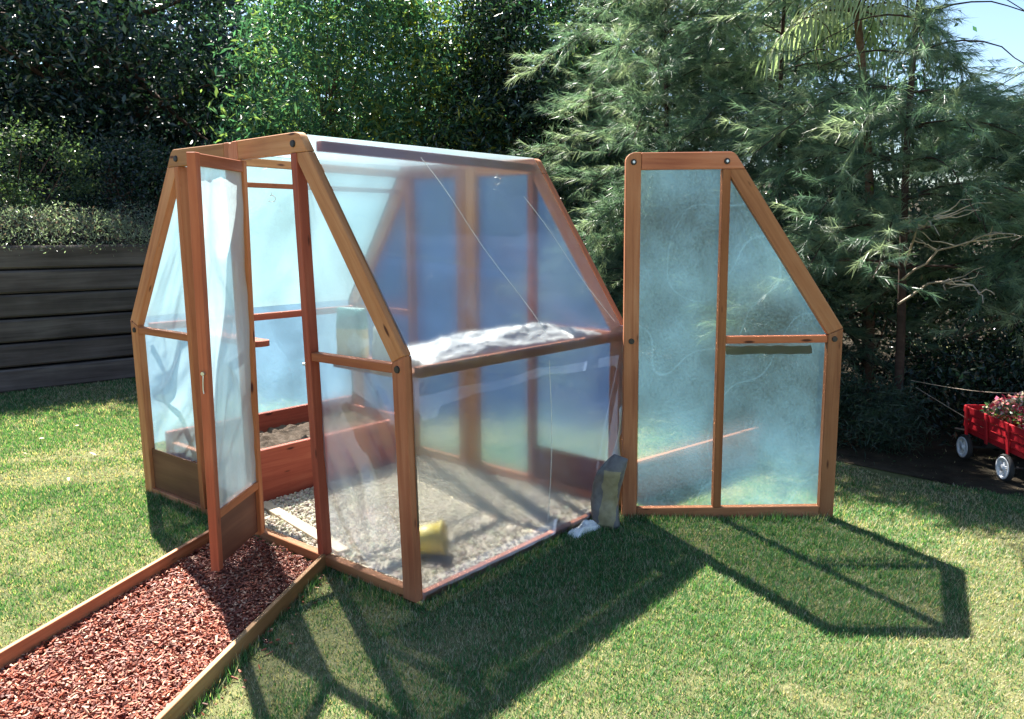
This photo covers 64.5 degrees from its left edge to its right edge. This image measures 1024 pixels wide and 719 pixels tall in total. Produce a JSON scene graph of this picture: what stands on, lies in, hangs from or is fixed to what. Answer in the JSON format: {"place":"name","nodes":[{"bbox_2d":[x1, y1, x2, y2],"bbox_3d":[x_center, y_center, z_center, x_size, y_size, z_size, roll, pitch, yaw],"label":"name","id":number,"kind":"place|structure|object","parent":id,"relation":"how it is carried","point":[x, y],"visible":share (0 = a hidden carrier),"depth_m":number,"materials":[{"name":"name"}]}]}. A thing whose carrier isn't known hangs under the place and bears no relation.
{"place":"outdoors","nodes":[
{"label":"outdoors","id":0,"kind":"place"},
{"bbox_2d":[372,326,390,361],"bbox_3d":[-0.570,-0.073,3.701,0.105,0.230,0.172,-6,23,-34],"label":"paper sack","id":1,"kind":"object","parent":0,"point":[379,351],"visible":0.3,"depth_m":3.66,"materials":[{"name":"white paper"}]},
{"bbox_2d":[0,114,1021,367],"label":"hillside","id":2,"kind":"structure","parent":0,"point":[114,240],"depth_m":10.08,"materials":[{"name":"green plant"}]},
{"bbox_2d":[0,101,118,243],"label":"rounded shrub","id":3,"kind":"object","parent":2,"relation":"on","point":[19,194],"visible":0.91,"depth_m":9.10,"materials":[{"name":"green plant"}]},
{"bbox_2d":[0,0,120,155],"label":"broadleaf tree","id":4,"kind":"object","parent":2,"relation":"on","point":[33,66],"visible":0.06,"depth_m":13.00,"materials":[{"name":"green plant"}]},
{"bbox_2d":[33,120,223,236],"bbox_3d":[-4.795,-2.065,10.233,2.188,1.855,2.113,-5,11,-27],"label":"rounded shrub","id":5,"kind":"object","parent":2,"relation":"on","point":[122,195],"visible":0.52,"depth_m":9.79,"materials":[{"name":"green plant"}]},
{"bbox_2d":[0,0,322,210],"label":"broadleaf tree","id":6,"kind":"object","parent":2,"relation":"on","point":[97,36],"visible":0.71,"depth_m":10.89,"materials":[{"name":"green plant"}]},
{"bbox_2d":[177,0,460,291],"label":"tall shrub","id":7,"kind":"object","parent":2,"relation":"on","point":[324,23],"visible":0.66,"depth_m":9.58,"materials":[{"name":"green plant"}]},
{"bbox_2d":[280,0,549,221],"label":"tall shrub","id":8,"kind":"object","parent":2,"relation":"on","point":[421,76],"visible":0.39,"depth_m":9.87,"materials":[{"name":"green plant"}]},
{"bbox_2d":[0,343,1023,718],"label":"lawn ground","id":9,"kind":"structure","parent":0,"point":[258,689],"depth_m":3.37,"materials":[{"name":"green plant"}]},
{"bbox_2d":[0,530,208,668],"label":"path edging","id":10,"kind":"object","parent":9,"relation":"on","point":[18,648],"visible":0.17,"depth_m":3.46,"materials":[{"name":"brown wood"}]},
{"bbox_2d":[0,536,351,718],"bbox_3d":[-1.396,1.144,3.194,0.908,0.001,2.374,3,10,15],"label":"bark path","id":11,"kind":"structure","parent":9,"relation":"on","point":[112,675],"depth_m":3.23,"materials":[{"name":"brown wood"}]},
{"bbox_2d":[0,242,374,392],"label":"retaining wall","id":12,"kind":"structure","parent":9,"relation":"on","point":[284,336],"depth_m":8.64,"materials":[{"name":"black wood"}]},
{"bbox_2d":[0,197,336,255],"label":"ground cover","id":13,"kind":"object","parent":12,"relation":"on","point":[63,227],"visible":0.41,"depth_m":8.62,"materials":[{"name":"green plant"}]},
{"bbox_2d":[165,403,312,500],"bbox_3d":[-1.446,0.583,5.451,0.690,0.375,1.460,8,12,39],"label":"garden bed","id":14,"kind":"object","parent":9,"relation":"on","point":[286,458],"visible":0.37,"depth_m":5.08,"materials":[{"name":"wood"}]},
{"bbox_2d":[154,554,325,718],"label":"path edging","id":15,"kind":"object","parent":9,"relation":"on","point":[182,702],"visible":0.86,"depth_m":3.11,"materials":[{"name":"brown wood"}]},
{"bbox_2d":[264,487,402,581],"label":"gravel floor","id":16,"kind":"structure","parent":9,"relation":"on","point":[280,504],"depth_m":4.65,"materials":[{"name":"grey gravel"}]},
{"bbox_2d":[264,501,316,540],"bbox_3d":[-1.167,0.918,4.472,0.070,0.022,0.951,-8,12,-41],"label":"stepping board","id":17,"kind":"object","parent":16,"relation":"on","point":[308,530],"visible":0.42,"depth_m":4.54,"materials":[{"name":"grey wood"}]},
{"bbox_2d":[130,132,622,603],"bbox_3d":[-0.923,-0.128,4.613,2.543,2.080,2.183,8,12,39],"label":"greenhouse","id":18,"kind":"object","parent":9,"relation":"on","point":[472,427],"visible":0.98,"depth_m":3.90,"materials":[{"name":"clear plastic"}]},
{"bbox_2d":[186,152,263,570],"bbox_3d":[-1.344,0.013,3.844,0.057,1.897,0.527,1,10,7],"label":"door","id":19,"kind":"structure","parent":18,"relation":"in","point":[232,523],"depth_m":3.81,"materials":[{"name":"brown wood"}]},
{"bbox_2d":[336,307,368,357],"bbox_3d":[-0.759,-0.120,3.856,0.168,0.255,0.089,5,10,26],"label":"potting mix bag","id":20,"kind":"object","parent":18,"relation":"on","point":[352,339],"visible":0.89,"depth_m":3.82,"materials":[{"name":"white plastic"}]},
{"bbox_2d":[0,0,796,295],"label":"wood","id":21,"kind":"object","parent":9,"relation":"on","point":[213,21],"visible":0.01,"depth_m":13.64,"materials":[{"name":"green plant"}]},
{"bbox_2d":[345,0,672,306],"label":"evergreen bush","id":22,"kind":"object","parent":9,"relation":"on","point":[518,97],"visible":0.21,"depth_m":9.69,"materials":[{"name":"green plant"}]},
{"bbox_2d":[591,454,627,528],"bbox_3d":[0.537,0.722,4.524,0.184,0.420,0.148,6,10,9],"label":"feed sack","id":23,"kind":"object","parent":9,"relation":"on","point":[607,482],"visible":0.99,"depth_m":4.48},
{"bbox_2d":[621,152,842,517],"bbox_3d":[1.230,-0.100,4.543,1.247,2.066,0.093,0,9,0],"label":"frame panel","id":24,"kind":"object","parent":9,"relation":"on","point":[732,340],"visible":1,"depth_m":4.56,"materials":[{"name":"clear plastic"}]},
{"bbox_2d":[10,0,1023,199],"label":"sky","id":25,"kind":"structure","parent":0,"point":[1003,25],"materials":[{"name":"blue"}]},
{"bbox_2d":[836,342,1023,495],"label":"leaf litter ground","id":26,"kind":"structure","parent":0,"point":[978,467],"depth_m":5.86,"materials":[{"name":"brown soil"}]},
{"bbox_2d":[486,0,686,267],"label":"tall shrub","id":27,"kind":"object","parent":26,"relation":"on","point":[550,32],"visible":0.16,"depth_m":9.31,"materials":[{"name":"green plant"}]},
{"bbox_2d":[517,0,774,301],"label":"pine tree","id":28,"kind":"object","parent":26,"relation":"on","point":[563,156],"visible":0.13,"depth_m":8.74,"materials":[{"name":"green plant"}]},
{"bbox_2d":[503,0,849,389],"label":"pine tree","id":29,"kind":"object","parent":26,"relation":"on","point":[631,130],"visible":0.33,"depth_m":7.43,"materials":[{"name":"green plant"}]},
{"bbox_2d":[526,0,921,324],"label":"evergreen bush","id":30,"kind":"object","parent":26,"relation":"on","point":[761,37],"visible":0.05,"depth_m":9.38,"materials":[{"name":"green plant"}]},
{"bbox_2d":[579,0,962,414],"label":"pine tree","id":31,"kind":"object","parent":26,"relation":"on","point":[780,215],"visible":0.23,"depth_m":7.12,"materials":[{"name":"green plant"}]},
{"bbox_2d":[608,0,999,378],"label":"pine tree","id":32,"kind":"object","parent":26,"relation":"on","point":[748,4],"visible":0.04,"depth_m":7.95,"materials":[{"name":"green plant"}]},
{"bbox_2d":[753,0,942,402],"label":"palm tree","id":33,"kind":"object","parent":26,"relation":"on","point":[812,26],"visible":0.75,"depth_m":6.84,"materials":[{"name":"green plant"}]},
{"bbox_2d":[695,0,1023,365],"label":"evergreen bush","id":34,"kind":"object","parent":26,"relation":"on","point":[917,78],"visible":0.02,"depth_m":9.64,"materials":[{"name":"green plant"}]},
{"bbox_2d":[697,0,1023,440],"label":"pine tree","id":35,"kind":"object","parent":26,"relation":"on","point":[945,103],"visible":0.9,"depth_m":5.82,"materials":[{"name":"green plant"}]},
{"bbox_2d":[911,380,1000,392],"bbox_3d":[3.505,0.167,5.735,0.004,0.180,1.309,-9,13,-43],"label":"garden string","id":36,"kind":"object","parent":35,"relation":"attached to","point":[957,388],"visible":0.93,"depth_m":5.98,"materials":[{"name":"beige fabric"}]},
{"bbox_2d":[898,199,1023,304],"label":"dead branches","id":37,"kind":"object","parent":35,"relation":"attached to","point":[944,282],"visible":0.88,"depth_m":5.58,"materials":[{"name":"brown wood"}]},
{"bbox_2d":[766,148,1023,408],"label":"evergreen bush","id":38,"kind":"object","parent":26,"relation":"on","point":[930,352],"visible":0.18,"depth_m":7.22,"materials":[{"name":"green plant"}]},
{"bbox_2d":[837,347,957,464],"bbox_3d":[2.580,0.396,6.327,1.408,1.092,1.702,-6,12,-35],"label":"shrub","id":39,"kind":"object","parent":26,"relation":"on","point":[860,413],"visible":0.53,"depth_m":5.98,"materials":[{"name":"green plant"}]},
{"bbox_2d":[824,63,1023,359],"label":"pine tree","id":40,"kind":"object","parent":26,"relation":"on","point":[1004,254],"visible":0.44,"depth_m":6.30,"materials":[{"name":"green plant"}]},
{"bbox_2d":[872,313,1023,450],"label":"shrub","id":41,"kind":"object","parent":26,"relation":"on","point":[998,384],"visible":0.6,"depth_m":6.44,"materials":[{"name":"green plant"}]},
{"bbox_2d":[879,152,1023,401],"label":"evergreen bush","id":42,"kind":"object","parent":26,"relation":"on","point":[995,330],"visible":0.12,"depth_m":8.40,"materials":[{"name":"green plant"}]},
{"bbox_2d":[886,97,1023,385],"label":"palm tree","id":43,"kind":"object","parent":26,"relation":"on","point":[999,317],"visible":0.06,"depth_m":8.32,"materials":[{"name":"green plant"}]},
{"bbox_2d":[954,404,1023,481],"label":"toy wagon","id":44,"kind":"object","parent":26,"relation":"on","point":[1006,437],"visible":0.98,"depth_m":5.58,"materials":[{"name":"red paint"}]},
{"bbox_2d":[915,387,968,419],"bbox_3d":[3.200,0.339,5.988,0.004,0.204,0.463,-7,12,-37],"label":"handle","id":45,"kind":"object","parent":44,"relation":"attached to","point":[940,402],"visible":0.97,"depth_m":6.01,"materials":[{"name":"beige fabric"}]},
{"bbox_2d":[980,391,1023,436],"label":"flowering plant","id":46,"kind":"object","parent":44,"relation":"in","point":[1001,409],"visible":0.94,"depth_m":5.54,"materials":[{"name":"pink plant"}]}
]}

